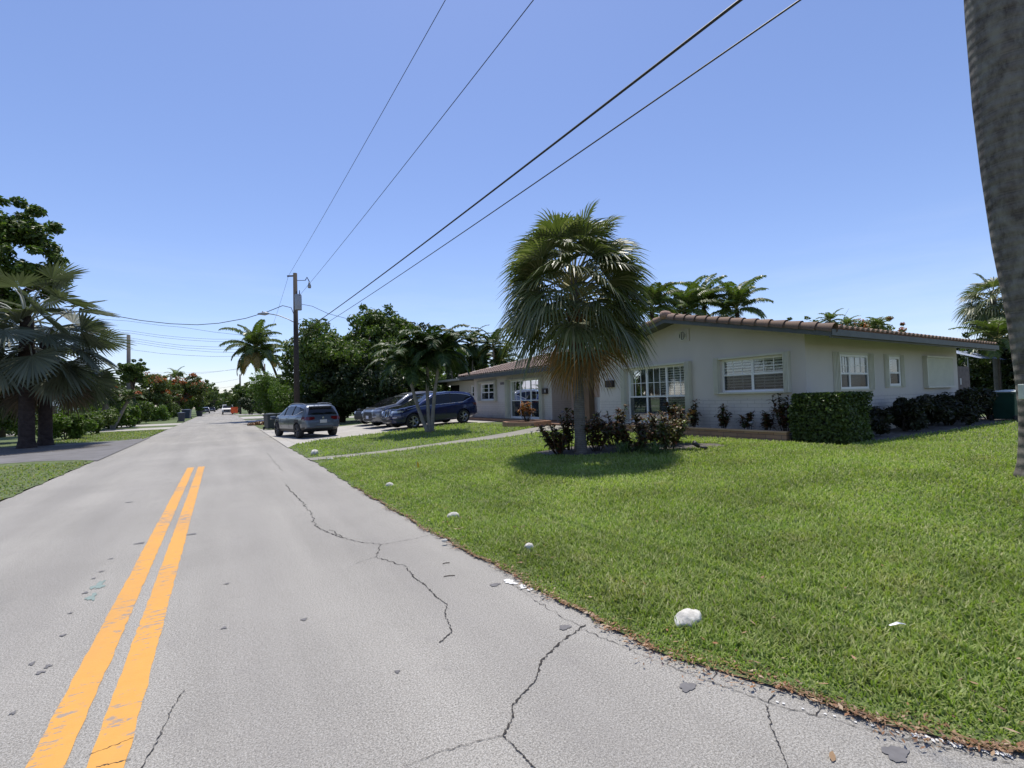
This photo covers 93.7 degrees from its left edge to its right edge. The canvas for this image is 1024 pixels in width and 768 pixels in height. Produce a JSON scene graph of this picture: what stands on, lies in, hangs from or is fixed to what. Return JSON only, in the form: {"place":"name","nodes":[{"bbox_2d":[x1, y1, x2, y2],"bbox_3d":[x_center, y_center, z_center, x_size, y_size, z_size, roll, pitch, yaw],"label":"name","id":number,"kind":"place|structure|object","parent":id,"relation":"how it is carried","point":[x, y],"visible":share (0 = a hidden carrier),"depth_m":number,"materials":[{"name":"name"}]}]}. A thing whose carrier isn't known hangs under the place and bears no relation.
{"place":"outdoors","nodes":[
{"label":"outdoors","id":0,"kind":"place"},
{"bbox_2d":[0,437,149,463],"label":"driveway","id":1,"kind":"structure","parent":0,"point":[98,453],"depth_m":17.61,"materials":[{"name":"concrete"}]},
{"bbox_2d":[0,444,107,455],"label":"flower bed","id":2,"kind":"object","parent":1,"relation":"on","point":[11,451],"visible":1,"depth_m":20.11,"materials":[{"name":"soil"}]},
{"bbox_2d":[0,260,119,448],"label":"bismarck palm","id":3,"kind":"object","parent":2,"relation":"on","point":[27,361],"visible":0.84,"depth_m":20.91,"materials":[{"name":"green plant"}]},
{"bbox_2d":[0,409,206,499],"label":"verge","id":4,"kind":"structure","parent":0,"point":[8,441],"depth_m":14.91,"materials":[{"name":"green plant"}]},
{"bbox_2d":[0,407,37,436],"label":"seagrape shrub","id":5,"kind":"object","parent":4,"relation":"on","point":[9,421],"visible":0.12,"depth_m":24.77,"materials":[{"name":"green plant"}]},
{"bbox_2d":[0,195,72,436],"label":"shade tree","id":6,"kind":"object","parent":4,"relation":"on","point":[27,232],"visible":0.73,"depth_m":31.73,"materials":[{"name":"green plant"}]},
{"bbox_2d":[37,413,98,438],"bbox_3d":[-24.984,2.365,26.907,2.340,1.556,2.491,-3,-2,30],"label":"seagrape shrub","id":7,"kind":"object","parent":4,"relation":"on","point":[74,427],"visible":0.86,"depth_m":26.77,"materials":[{"name":"green plant"}]},
{"bbox_2d":[0,300,136,445],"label":"bismarck palm","id":8,"kind":"object","parent":4,"relation":"on","point":[45,417],"visible":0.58,"depth_m":22.20,"materials":[{"name":"green plant"}]},
{"bbox_2d":[60,410,104,432],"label":"hedge shrub","id":9,"kind":"object","parent":4,"relation":"on","point":[98,419],"visible":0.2,"depth_m":30.96,"materials":[{"name":"green plant"}]},
{"bbox_2d":[75,407,120,430],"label":"hedge shrub","id":10,"kind":"object","parent":4,"relation":"on","point":[109,417],"visible":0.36,"depth_m":36.05,"materials":[{"name":"green plant"}]},
{"bbox_2d":[97,403,141,428],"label":"hedge shrub","id":11,"kind":"object","parent":4,"relation":"on","point":[132,413],"visible":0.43,"depth_m":40.64,"materials":[{"name":"green plant"}]},
{"bbox_2d":[91,388,147,429],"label":"dwarf palm","id":12,"kind":"object","parent":4,"relation":"on","point":[127,400],"visible":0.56,"depth_m":38.41,"materials":[{"name":"green plant"}]},
{"bbox_2d":[126,400,154,423],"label":"hedge shrub","id":13,"kind":"object","parent":4,"relation":"on","point":[146,406],"visible":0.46,"depth_m":49.54,"materials":[{"name":"green plant"}]},
{"bbox_2d":[115,372,189,406],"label":"flame tree","id":14,"kind":"object","parent":4,"relation":"on","point":[159,393],"visible":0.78,"depth_m":64.94,"materials":[{"name":"green plant"}]},
{"bbox_2d":[147,404,170,420],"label":"hedge shrub","id":15,"kind":"object","parent":4,"relation":"on","point":[160,412],"visible":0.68,"depth_m":59.20,"materials":[{"name":"green plant"}]},
{"bbox_2d":[135,371,216,416],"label":"flame tree","id":16,"kind":"object","parent":4,"relation":"on","point":[196,391],"visible":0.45,"depth_m":84.37,"materials":[{"name":"green plant"}]},
{"bbox_2d":[180,382,224,409],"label":"street tree","id":17,"kind":"object","parent":4,"relation":"on","point":[191,404],"visible":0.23,"depth_m":107.27,"materials":[{"name":"green plant"}]},
{"bbox_2d":[118,423,181,426],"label":"driveway","id":18,"kind":"structure","parent":0,"point":[155,424],"depth_m":45.53,"materials":[{"name":"concrete"}]},
{"bbox_2d":[115,358,150,425],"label":"topiary tree","id":19,"kind":"object","parent":18,"relation":"on","point":[131,374],"visible":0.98,"depth_m":43.63,"materials":[{"name":"green plant"}]},
{"bbox_2d":[246,416,353,421],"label":"driveway","id":20,"kind":"structure","parent":0,"point":[263,420],"depth_m":50.57,"materials":[{"name":"concrete"}]},
{"bbox_2d":[218,319,284,377],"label":"coconut palm","id":21,"kind":"object","parent":20,"relation":"on","point":[249,352],"visible":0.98,"depth_m":49.23,"materials":[{"name":"green plant"}]},
{"bbox_2d":[251,345,283,377],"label":"coconut palm","id":22,"kind":"object","parent":20,"relation":"on","point":[272,363],"visible":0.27,"depth_m":52.77,"materials":[{"name":"green plant"}]},
{"bbox_2d":[260,419,496,446],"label":"driveway","id":23,"kind":"structure","parent":0,"point":[287,439],"depth_m":24.72,"materials":[{"name":"concrete"}]},
{"bbox_2d":[262,413,277,429],"bbox_3d":[-15.696,2.419,31.152,0.865,1.073,0.690,-3,-2,41],"label":"wheelie bin","id":24,"kind":"object","parent":23,"relation":"on","point":[268,423],"visible":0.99,"depth_m":30.91,"materials":[{"name":"plastic"}]},
{"bbox_2d":[270,402,338,437],"bbox_3d":[-10.249,1.754,23.786,2.154,1.636,4.426,0,-2,-44],"label":"parked suv","id":25,"kind":"object","parent":23,"relation":"on","point":[298,419],"visible":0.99,"depth_m":22.46,"materials":[{"name":"grey metal"}]},
{"bbox_2d":[354,397,392,423],"bbox_3d":[-7.471,1.603,30.394,4.742,1.631,2.285,-3,-1,-40],"label":"parked suv","id":26,"kind":"object","parent":23,"relation":"on","point":[358,414],"visible":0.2,"depth_m":29.30,"materials":[{"name":"grey paint"}]},
{"bbox_2d":[363,391,439,426],"bbox_3d":[-6.013,1.375,27.775,5.000,1.858,2.290,-3,-1,-40],"label":"parked suv","id":27,"kind":"object","parent":23,"relation":"on","point":[372,414],"visible":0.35,"depth_m":26.49,"materials":[{"name":"silver metal"}]},
{"bbox_2d":[381,391,476,428],"bbox_3d":[-4.300,1.297,25.249,4.997,1.753,2.286,-3,-1,-40],"label":"parked suv","id":28,"kind":"object","parent":23,"relation":"on","point":[460,406],"visible":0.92,"depth_m":24.64,"materials":[{"name":"blue paint"}]},
{"bbox_2d":[0,396,981,501],"bbox_3d":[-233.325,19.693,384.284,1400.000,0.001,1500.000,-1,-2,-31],"label":"ground","id":29,"kind":"structure","parent":0,"point":[83,465],"depth_m":11.65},
{"bbox_2d":[246,369,290,413],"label":"tall shrub","id":30,"kind":"object","parent":29,"relation":"on","point":[259,384],"visible":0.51,"depth_m":42.97,"materials":[{"name":"green plant"}]},
{"bbox_2d":[860,316,893,329],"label":"coconut palm","id":31,"kind":"object","parent":29,"relation":"on","point":[878,322],"visible":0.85,"depth_m":59.83,"materials":[{"name":"green plant"}]},
{"bbox_2d":[850,317,906,331],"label":"flame tree","id":32,"kind":"object","parent":29,"relation":"on","point":[889,327],"visible":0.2,"depth_m":64.50,"materials":[{"name":"green plant"}]},
{"bbox_2d":[0,0,1007,406],"label":"sky","id":33,"kind":"structure","parent":0,"point":[188,154],"materials":[{"name":"blue"}]},
{"bbox_2d":[0,409,1023,767],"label":"road","id":34,"kind":"structure","parent":0,"point":[212,589],"depth_m":3.07,"materials":[{"name":"grey asphalt"}]},
{"bbox_2d":[235,408,1023,752],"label":"lawn","id":35,"kind":"structure","parent":0,"point":[753,656],"depth_m":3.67,"materials":[{"name":"green plant"}]},
{"bbox_2d":[224,384,260,413],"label":"street tree","id":36,"kind":"object","parent":35,"relation":"on","point":[239,392],"visible":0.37,"depth_m":93.25,"materials":[{"name":"green plant"}]},
{"bbox_2d":[237,397,263,414],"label":"clipped hedge","id":37,"kind":"object","parent":35,"relation":"on","point":[245,404],"visible":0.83,"depth_m":84.47,"materials":[{"name":"green plant"}]},
{"bbox_2d":[267,376,293,412],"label":"tall shrub","id":38,"kind":"object","parent":35,"relation":"on","point":[281,398],"visible":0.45,"depth_m":40.16,"materials":[{"name":"green plant"}]},
{"bbox_2d":[258,273,310,402],"bbox_3d":[-14.380,-2.065,30.392,3.401,9.954,0.567,-2,-2,5],"label":"utility pole","id":39,"kind":"object","parent":35,"relation":"on","point":[297,302],"visible":0.94,"depth_m":30.34,"materials":[{"name":"brown wood"}]},
{"bbox_2d":[287,0,445,277],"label":"overhead wire","id":40,"kind":"object","parent":39,"relation":"attached to","point":[380,115],"visible":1,"depth_m":12.53,"materials":[{"name":"black metal"}]},
{"bbox_2d":[299,0,533,295],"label":"overhead wire","id":41,"kind":"object","parent":39,"relation":"attached to","point":[439,120],"visible":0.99,"depth_m":10.65,"materials":[{"name":"black metal"}]},
{"bbox_2d":[298,0,742,334],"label":"overhead wire","id":42,"kind":"object","parent":39,"relation":"attached to","point":[721,14],"visible":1,"depth_m":6.48,"materials":[{"name":"black metal"}]},
{"bbox_2d":[299,0,800,339],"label":"overhead wire","id":43,"kind":"object","parent":39,"relation":"attached to","point":[754,31],"visible":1,"depth_m":6.22,"materials":[{"name":"black metal"}]},
{"bbox_2d":[277,328,340,392],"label":"shade tree","id":44,"kind":"object","parent":35,"relation":"on","point":[287,345],"visible":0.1,"depth_m":36.60,"materials":[{"name":"green plant"}]},
{"bbox_2d":[291,354,375,417],"bbox_3d":[-12.790,0.396,35.035,5.835,5.065,6.177,-1,-2,-31],"label":"tree","id":45,"kind":"object","parent":35,"relation":"on","point":[322,396],"visible":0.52,"depth_m":33.57,"materials":[{"name":"green plant"}]},
{"bbox_2d":[278,313,400,421],"bbox_3d":[-12.961,-1.242,37.083,9.024,8.412,9.522,-1,-2,-31],"label":"shade tree","id":46,"kind":"object","parent":35,"relation":"on","point":[334,346],"visible":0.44,"depth_m":34.40,"materials":[{"name":"green plant"}]},
{"bbox_2d":[324,354,410,409],"bbox_3d":[-10.614,0.396,35.558,6.505,5.063,6.194,-3,-2,30],"label":"tree","id":47,"kind":"object","parent":35,"relation":"on","point":[371,395],"visible":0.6,"depth_m":33.86,"materials":[{"name":"green plant"}]},
{"bbox_2d":[343,303,421,365],"bbox_3d":[-10.775,-1.957,40.019,6.982,9.738,6.830,-1,-2,-31],"label":"shade tree","id":48,"kind":"object","parent":35,"relation":"on","point":[391,326],"visible":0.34,"depth_m":38.54,"materials":[{"name":"green plant"}]},
{"bbox_2d":[387,321,452,382],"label":"shade tree","id":49,"kind":"object","parent":35,"relation":"on","point":[423,327],"visible":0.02,"depth_m":41.35,"materials":[{"name":"green plant"}]},
{"bbox_2d":[394,366,448,394],"bbox_3d":[-7.658,0.575,38.076,5.945,4.274,5.722,-1,-2,-31],"label":"hedge","id":50,"kind":"object","parent":35,"relation":"on","point":[440,387],"visible":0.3,"depth_m":37.11,"materials":[{"name":"green plant"}]},
{"bbox_2d":[364,324,481,431],"bbox_3d":[-3.895,-0.222,20.955,4.576,4.785,4.146,-1,-2,-31],"label":"christmas palm","id":51,"kind":"object","parent":35,"relation":"on","point":[415,353],"visible":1,"depth_m":20.62,"materials":[{"name":"green plant"}]},
{"bbox_2d":[308,425,571,459],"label":"walkway","id":52,"kind":"structure","parent":35,"relation":"on","point":[518,432],"depth_m":16.62,"materials":[{"name":"concrete"}]},
{"bbox_2d":[439,334,482,378],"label":"areca palm","id":53,"kind":"object","parent":35,"relation":"on","point":[463,366],"visible":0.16,"depth_m":46.02,"materials":[{"name":"green plant"}]},
{"bbox_2d":[444,353,490,390],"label":"garden tree","id":54,"kind":"object","parent":35,"relation":"on","point":[478,365],"visible":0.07,"depth_m":48.30,"materials":[{"name":"green plant"}]},
{"bbox_2d":[455,324,496,370],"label":"areca palm","id":55,"kind":"object","parent":35,"relation":"on","point":[472,340],"visible":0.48,"depth_m":46.84,"materials":[{"name":"green plant"}]},
{"bbox_2d":[470,327,521,368],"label":"areca palm","id":56,"kind":"object","parent":35,"relation":"on","point":[496,354],"visible":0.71,"depth_m":43.85,"materials":[{"name":"green plant"}]},
{"bbox_2d":[469,417,563,425],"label":"porch plinth","id":57,"kind":"structure","parent":35,"relation":"on","point":[555,422],"depth_m":26.38,"materials":[{"name":"brick"}]},
{"bbox_2d":[502,420,550,427],"bbox_3d":[0.677,1.816,21.109,1.950,0.360,1.700,-1,-2,-31],"label":"brick planter","id":58,"kind":"object","parent":35,"relation":"on","point":[530,423],"visible":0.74,"depth_m":20.60,"materials":[{"name":"brick"}]},
{"bbox_2d":[517,401,534,421],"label":"croton shrub","id":59,"kind":"object","parent":58,"relation":"in","point":[524,411],"visible":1,"depth_m":21.15,"materials":[{"name":"orange plant"}]},
{"bbox_2d":[535,443,722,455],"bbox_3d":[2.824,1.632,12.146,4.711,0.171,1.735,-2,-2,4],"label":"flower bed","id":60,"kind":"object","parent":35,"relation":"on","point":[609,449],"visible":0.46,"depth_m":11.99,"materials":[{"name":"soil"}]},
{"bbox_2d":[536,423,569,454],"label":"croton shrub","id":61,"kind":"object","parent":60,"relation":"on","point":[554,440],"visible":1,"depth_m":11.71,"materials":[{"name":"green plant"}]},
{"bbox_2d":[557,408,574,449],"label":"croton shrub","id":62,"kind":"object","parent":60,"relation":"on","point":[567,424],"visible":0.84,"depth_m":12.43,"materials":[{"name":"green plant"}]},
{"bbox_2d":[491,198,660,453],"bbox_3d":[1.563,-1.302,11.801,4.138,6.186,4.271,-2,-2,5],"label":"cabbage palm","id":63,"kind":"object","parent":60,"relation":"on","point":[575,321],"visible":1,"depth_m":11.08,"materials":[{"name":"green plant"}]},
{"bbox_2d":[573,416,614,450],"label":"croton shrub","id":64,"kind":"object","parent":60,"relation":"on","point":[594,430],"visible":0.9,"depth_m":11.94,"materials":[{"name":"green plant"}]},
{"bbox_2d":[592,404,628,445],"bbox_3d":[2.599,1.112,12.873,1.163,1.133,0.819,-1,-2,-9],"label":"croton shrub","id":65,"kind":"object","parent":60,"relation":"on","point":[620,418],"visible":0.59,"depth_m":12.77,"materials":[{"name":"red plant"}]},
{"bbox_2d":[610,423,654,450],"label":"croton shrub","id":66,"kind":"object","parent":60,"relation":"on","point":[623,433],"visible":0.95,"depth_m":11.41,"materials":[{"name":"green plant"}]},
{"bbox_2d":[626,414,666,444],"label":"croton shrub","id":67,"kind":"object","parent":60,"relation":"on","point":[638,426],"visible":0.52,"depth_m":12.20,"materials":[{"name":"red plant"}]},
{"bbox_2d":[643,404,696,443],"bbox_3d":[4.010,1.049,12.363,1.180,1.079,1.120,-1,-2,-31],"label":"croton shrub","id":68,"kind":"object","parent":60,"relation":"on","point":[680,415],"visible":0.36,"depth_m":12.26,"materials":[{"name":"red plant"}]},
{"bbox_2d":[652,419,689,450],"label":"croton shrub","id":69,"kind":"object","parent":60,"relation":"on","point":[667,439],"visible":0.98,"depth_m":11.13,"materials":[{"name":"green plant"}]},
{"bbox_2d":[630,282,687,320],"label":"coconut palm","id":70,"kind":"object","parent":35,"relation":"on","point":[660,298],"visible":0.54,"depth_m":31.47,"materials":[{"name":"green plant"}]},
{"bbox_2d":[674,608,701,627],"bbox_3d":[1.196,1.609,3.279,0.159,0.117,0.244,-3,-2,44],"label":"painted stone","id":71,"kind":"object","parent":35,"relation":"on","point":[687,616],"visible":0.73,"depth_m":3.24,"materials":[{"name":"white stone"}]},
{"bbox_2d":[585,423,792,441],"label":"brick edging wall","id":72,"kind":"structure","parent":35,"relation":"on","point":[769,435],"depth_m":12.87,"materials":[{"name":"brick"}]},
{"bbox_2d":[688,399,701,426],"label":"croton shrub","id":73,"kind":"object","parent":72,"relation":"on","point":[693,420],"visible":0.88,"depth_m":14.73,"materials":[{"name":"green plant"}]},
{"bbox_2d":[714,403,732,427],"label":"croton shrub","id":74,"kind":"object","parent":72,"relation":"on","point":[721,420],"visible":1,"depth_m":13.86,"materials":[{"name":"green plant"}]},
{"bbox_2d":[737,410,755,428],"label":"croton shrub","id":75,"kind":"object","parent":72,"relation":"on","point":[746,424],"visible":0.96,"depth_m":13.26,"materials":[{"name":"green plant"}]},
{"bbox_2d":[760,406,776,430],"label":"croton shrub","id":76,"kind":"object","parent":72,"relation":"on","point":[766,424],"visible":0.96,"depth_m":12.74,"materials":[{"name":"green plant"}]},
{"bbox_2d":[766,393,790,430],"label":"croton shrub","id":77,"kind":"object","parent":72,"relation":"on","point":[781,411],"visible":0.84,"depth_m":12.35,"materials":[{"name":"green plant"}]},
{"bbox_2d":[357,486,1023,756],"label":"leaf litter","id":78,"kind":"object","parent":35,"relation":"on","point":[953,737],"visible":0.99,"depth_m":2.50,"materials":[{"name":"brown plant"}]},
{"bbox_2d":[667,274,724,316],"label":"coconut palm","id":79,"kind":"object","parent":35,"relation":"on","point":[689,295],"visible":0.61,"depth_m":35.34,"materials":[{"name":"green plant"}]},
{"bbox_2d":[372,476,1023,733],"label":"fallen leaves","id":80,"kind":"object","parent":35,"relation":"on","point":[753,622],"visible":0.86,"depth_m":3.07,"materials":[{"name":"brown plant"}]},
{"bbox_2d":[670,273,736,315],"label":"coconut palm","id":81,"kind":"object","parent":35,"relation":"on","point":[705,296],"visible":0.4,"depth_m":37.52,"materials":[{"name":"green plant"}]},
{"bbox_2d":[438,311,998,432],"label":"ranch house","id":82,"kind":"structure","parent":35,"relation":"on","point":[740,366],"depth_m":14.87,"materials":[{"name":"beige paint"}]},
{"bbox_2d":[481,383,493,400],"bbox_3d":[-1.397,0.462,29.075,0.060,1.060,1.950,-1,-2,-31],"label":"window","id":83,"kind":"structure","parent":82,"relation":"in","point":[487,392],"depth_m":29.22,"materials":[{"name":"white paint"}]},
{"bbox_2d":[510,378,538,418],"bbox_3d":[0.743,0.787,25.558,0.060,2.080,3.050,-1,-2,-31],"label":"window","id":84,"kind":"structure","parent":82,"relation":"in","point":[529,391],"depth_m":25.67,"materials":[{"name":"glass"}]},
{"bbox_2d":[628,364,685,422],"bbox_3d":[5.145,0.367,16.660,0.350,1.940,2.650,-1,-2,-31],"label":"window","id":85,"kind":"structure","parent":82,"relation":"in","point":[647,391],"depth_m":16.65,"materials":[{"name":"glass"}]},
{"bbox_2d":[722,355,783,392],"bbox_3d":[6.952,-0.269,13.677,0.350,0.970,1.910,-1,-2,-31],"label":"window","id":86,"kind":"structure","parent":82,"relation":"in","point":[764,373],"depth_m":13.60,"materials":[{"name":"glass"}]},
{"bbox_2d":[840,354,868,388],"bbox_3d":[9.623,-0.339,13.670,1.650,0.960,0.242,-1,-2,-31],"label":"window","id":87,"kind":"structure","parent":82,"relation":"in","point":[852,377],"depth_m":13.65,"materials":[{"name":"white glass"}]},
{"bbox_2d":[889,357,900,385],"bbox_3d":[11.827,-0.390,15.001,0.800,0.900,0.225,-1,-2,-31],"label":"window","id":88,"kind":"structure","parent":82,"relation":"in","point":[895,377],"depth_m":15.00,"materials":[{"name":"white paint"}]},
{"bbox_2d":[701,275,773,318],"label":"coconut palm","id":89,"kind":"object","parent":35,"relation":"on","point":[735,298],"visible":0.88,"depth_m":35.44,"materials":[{"name":"green plant"}]},
{"bbox_2d":[787,391,873,444],"bbox_3d":[7.586,0.814,11.447,1.358,1.287,1.441,-1,-2,-31],"label":"box hedge","id":90,"kind":"object","parent":35,"relation":"on","point":[828,417],"visible":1,"depth_m":11.07,"materials":[{"name":"green plant"}]},
{"bbox_2d":[815,308,845,324],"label":"coconut palm","id":91,"kind":"object","parent":35,"relation":"on","point":[828,316],"visible":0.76,"depth_m":59.66,"materials":[{"name":"green plant"}]},
{"bbox_2d":[839,416,1011,440],"bbox_3d":[13.947,1.309,15.198,14.400,0.001,1.600,-1,-2,-31],"label":"flower bed","id":92,"kind":"object","parent":35,"relation":"on","point":[899,432],"visible":0.37,"depth_m":14.12,"materials":[{"name":"soil"}]},
{"bbox_2d":[859,406,894,435],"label":"dark shrub","id":93,"kind":"object","parent":92,"relation":"on","point":[879,422],"visible":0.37,"depth_m":12.21,"materials":[{"name":"green plant"}]},
{"bbox_2d":[880,394,933,430],"bbox_3d":[11.285,0.837,13.647,0.987,1.100,1.524,-2,-2,0],"label":"dark shrub","id":94,"kind":"object","parent":92,"relation":"on","point":[909,414],"visible":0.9,"depth_m":13.31,"materials":[{"name":"green plant"}]},
{"bbox_2d":[924,398,954,424],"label":"dark shrub","id":95,"kind":"object","parent":92,"relation":"on","point":[942,412],"visible":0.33,"depth_m":13.99,"materials":[{"name":"green plant"}]},
{"bbox_2d":[924,389,981,425],"bbox_3d":[14.000,0.748,15.325,1.486,1.235,1.698,-3,-2,41],"label":"dark shrub","id":96,"kind":"object","parent":92,"relation":"on","point":[965,406],"visible":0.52,"depth_m":15.05,"materials":[{"name":"green plant"}]},
{"bbox_2d":[953,386,998,418],"bbox_3d":[15.691,0.706,16.426,1.319,1.296,1.597,-2,-2,10],"label":"dark shrub","id":97,"kind":"object","parent":92,"relation":"on","point":[986,394],"visible":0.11,"depth_m":16.01,"materials":[{"name":"green plant"}]},
{"bbox_2d":[988,390,1017,420],"bbox_3d":[17.248,0.733,16.652,0.865,1.073,0.820,-1,-2,-10],"label":"utility box","id":98,"kind":"object","parent":92,"relation":"on","point":[1005,406],"visible":0.8,"depth_m":16.52,"materials":[{"name":"plastic"}]},
{"bbox_2d":[957,366,969,389],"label":"wooden gate","id":99,"kind":"structure","parent":35,"relation":"on","point":[963,377],"depth_m":18.87,"materials":[{"name":"grey wood"}]},
{"bbox_2d":[951,273,1005,390],"bbox_3d":[27.081,-2.484,26.883,3.650,7.826,3.761,-1,-2,-31],"label":"cabbage palm","id":100,"kind":"object","parent":35,"relation":"on","point":[979,312],"visible":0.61,"depth_m":26.87,"materials":[{"name":"green plant"}]},
{"bbox_2d":[948,315,1010,389],"bbox_3d":[25.299,-1.148,24.973,3.513,5.082,4.134,-2,-2,16],"label":"areca palm","id":101,"kind":"object","parent":35,"relation":"on","point":[995,328],"visible":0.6,"depth_m":24.91,"materials":[{"name":"green plant"}]},
{"bbox_2d":[956,326,1011,391],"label":"garden tree","id":102,"kind":"object","parent":35,"relation":"on","point":[976,383],"visible":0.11,"depth_m":30.08,"materials":[{"name":"green plant"}]},
{"bbox_2d":[959,335,1015,391],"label":"garden tree","id":103,"kind":"object","parent":35,"relation":"on","point":[1008,380],"visible":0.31,"depth_m":27.98,"materials":[{"name":"green plant"}]},
{"bbox_2d":[964,0,1023,478],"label":"royal palm","id":104,"kind":"object","parent":35,"relation":"on","point":[994,29],"visible":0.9,"depth_m":6.47,"materials":[{"name":"grey plant"}]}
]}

